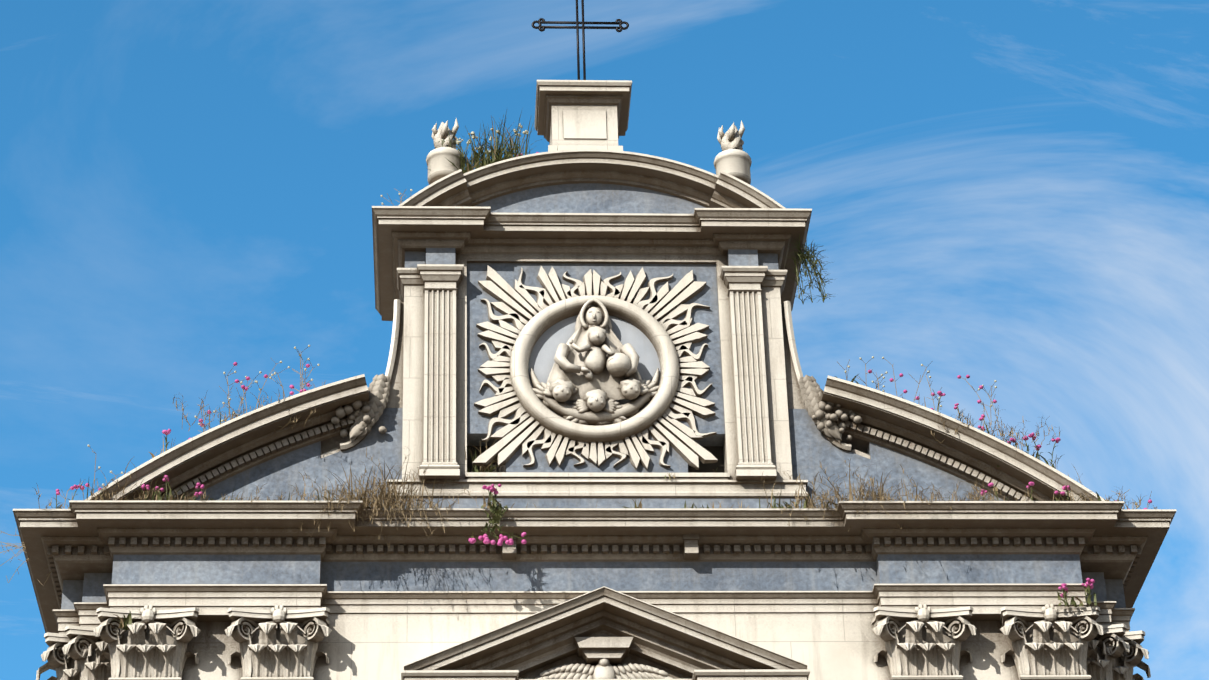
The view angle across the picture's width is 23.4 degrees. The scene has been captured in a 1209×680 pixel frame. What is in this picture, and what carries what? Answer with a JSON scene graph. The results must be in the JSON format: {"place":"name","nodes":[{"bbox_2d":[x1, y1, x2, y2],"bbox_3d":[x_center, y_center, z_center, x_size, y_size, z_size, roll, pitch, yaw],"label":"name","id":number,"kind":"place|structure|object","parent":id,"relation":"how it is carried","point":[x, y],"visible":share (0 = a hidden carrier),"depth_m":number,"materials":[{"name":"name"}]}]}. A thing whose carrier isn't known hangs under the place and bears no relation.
{"place":"outdoors","nodes":[
{"label":"outdoors","id":0,"kind":"place"},
{"bbox_2d":[0,0,1208,679],"label":"sky","id":1,"kind":"structure","parent":0,"point":[1014,194],"materials":[{"name":"blue"}]},
{"label":"ground","id":2,"kind":"structure","parent":0,"visible":0},
{"bbox_2d":[182,621,1018,679],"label":"facade wall","id":3,"kind":"structure","parent":2,"relation":"on","point":[836,650],"depth_m":35.91,"materials":[{"name":"white stone"}]},
{"bbox_2d":[36,604,1150,679],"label":"column capitals","id":4,"kind":"object","parent":3,"relation":"attached to","point":[921,642],"visible":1,"depth_m":35.74,"materials":[{"name":"stone"}]},
{"bbox_2d":[53,583,1134,633],"bbox_3d":[-0.131,4.271,37.763,13.580,0.370,4.290,0,-31,-3],"label":"architrave","id":5,"kind":"object","parent":3,"relation":"on","point":[215,602],"visible":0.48,"depth_m":36.16,"materials":[{"name":"white stone"}]},
{"bbox_2d":[61,554,1125,608],"bbox_3d":[-0.144,3.942,38.013,13.400,0.450,4.200,0,-31,-3],"label":"frieze","id":6,"kind":"object","parent":5,"relation":"on","point":[662,576],"visible":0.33,"depth_m":36.39,"materials":[{"name":"grey stone"}]},
{"bbox_2d":[13,500,1176,632],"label":"cornice","id":7,"kind":"structure","parent":6,"relation":"on","point":[78,539],"depth_m":36.38,"materials":[{"name":"white stone"}]},
{"bbox_2d":[54,108,1100,629],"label":"green weeds","id":8,"kind":"object","parent":7,"relation":"on","point":[804,256],"visible":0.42,"depth_m":38.62,"materials":[{"name":"green plant"}]},
{"bbox_2d":[0,116,1157,627],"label":"dry weeds","id":9,"kind":"object","parent":7,"relation":"on","point":[380,498],"visible":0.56,"depth_m":36.47,"materials":[{"name":"brown plant"}]},
{"bbox_2d":[85,374,1104,500],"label":"half pediment cornices","id":10,"kind":"object","parent":7,"relation":"on","point":[244,442],"visible":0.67,"depth_m":37.16,"materials":[{"name":"beige stone"}]},
{"bbox_2d":[88,123,1138,507],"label":"seed heads","id":11,"kind":"object","parent":10,"relation":"on","point":[458,141],"visible":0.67,"depth_m":38.22,"materials":[{"name":"brown plant"}]},
{"bbox_2d":[320,299,870,458],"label":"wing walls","id":12,"kind":"structure","parent":7,"relation":"on","point":[394,371],"depth_m":37.98,"materials":[{"name":"beige stone"}]},
{"bbox_2d":[314,408,877,507],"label":"wall","id":13,"kind":"structure","parent":12,"relation":"attached to","point":[813,448],"depth_m":37.32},
{"bbox_2d":[331,374,861,442],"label":"wing festoons","id":14,"kind":"object","parent":12,"relation":"attached to","point":[818,410],"visible":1,"depth_m":37.52,"materials":[{"name":"beige stone"}]},
{"bbox_2d":[189,441,1003,500],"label":"pediment wall panels","id":15,"kind":"object","parent":7,"relation":"on","point":[277,476],"visible":0.17,"depth_m":37.13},
{"bbox_2d":[390,183,804,507],"bbox_3d":[-0.179,0.597,38.892,5.240,5.330,2.140,0,-31,-3],"label":"blue grey attic","id":16,"kind":"object","parent":7,"relation":"on","point":[587,198],"visible":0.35,"depth_m":38.49,"materials":[{"name":"stone"}]},
{"bbox_2d":[372,149,811,499],"bbox_3d":[-0.178,0.197,38.905,5.820,5.130,2.530,0,-31,-3],"label":"white attic","id":17,"kind":"object","parent":16,"relation":"on","point":[734,214],"visible":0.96,"depth_m":38.50,"materials":[{"name":"stone"}]},
{"bbox_2d":[535,80,631,151],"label":"pedestal","id":18,"kind":"object","parent":17,"relation":"on","point":[580,114],"visible":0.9,"depth_m":41.01,"materials":[{"name":"white stone"}]},
{"bbox_2d":[426,118,751,184],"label":"flame urns","id":19,"kind":"object","parent":17,"relation":"on","point":[732,158],"visible":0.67,"depth_m":39.48,"materials":[{"name":"white stone"}]},
{"bbox_2d":[467,446,723,472],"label":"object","id":20,"kind":"object","parent":17,"relation":"on","point":[716,452],"visible":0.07,"depth_m":37.69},
{"bbox_2d":[530,298,658,425],"bbox_3d":[-0.116,0.271,37.857,1.900,1.909,0.486,0,-31,-3],"label":"figure sculpture","id":21,"kind":"object","parent":16,"relation":"attached to","point":[594,373],"visible":0.96,"depth_m":37.68,"materials":[{"name":"stone"}]},
{"bbox_2d":[509,295,679,444],"bbox_3d":[-0.125,0.358,37.923,2.260,2.260,0.190,0,-31,-3],"label":"medallion ring","id":22,"kind":"object","parent":16,"relation":"attached to","point":[644,322],"visible":0.77,"depth_m":37.82,"materials":[{"name":"white stone"}]},
{"bbox_2d":[528,315,660,418],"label":"medallion background","id":23,"kind":"structure","parent":16,"relation":"attached to","point":[544,350],"depth_m":38.15,"materials":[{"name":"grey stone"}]},
{"bbox_2d":[472,266,717,470],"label":"sunburst rays","id":24,"kind":"object","parent":16,"relation":"attached to","point":[518,307],"visible":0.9,"depth_m":37.89,"materials":[{"name":"stone"}]},
{"bbox_2d":[56,152,1151,596],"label":"pink flowers","id":25,"kind":"object","parent":7,"relation":"on","point":[510,542],"visible":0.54,"depth_m":36.53,"materials":[{"name":"pink plant"}]},
{"bbox_2d":[401,586,809,679],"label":"pediment","id":26,"kind":"structure","parent":3,"relation":"attached to","point":[594,627],"depth_m":35.43,"materials":[{"name":"white stone"}]},
{"bbox_2d":[535,658,672,678],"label":"winged relief sculpture","id":27,"kind":"object","parent":26,"relation":"on","point":[603,668],"visible":0.94,"depth_m":35.45,"materials":[{"name":"stone"}]},
{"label":"cross knob","id":28,"kind":"object","parent":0,"visible":0},
{"bbox_2d":[532,0,628,79],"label":"iron cross","id":29,"kind":"object","parent":28,"relation":"on","point":[541,21],"visible":0.85,"depth_m":42.34,"materials":[{"name":"grey metal"}]}
]}

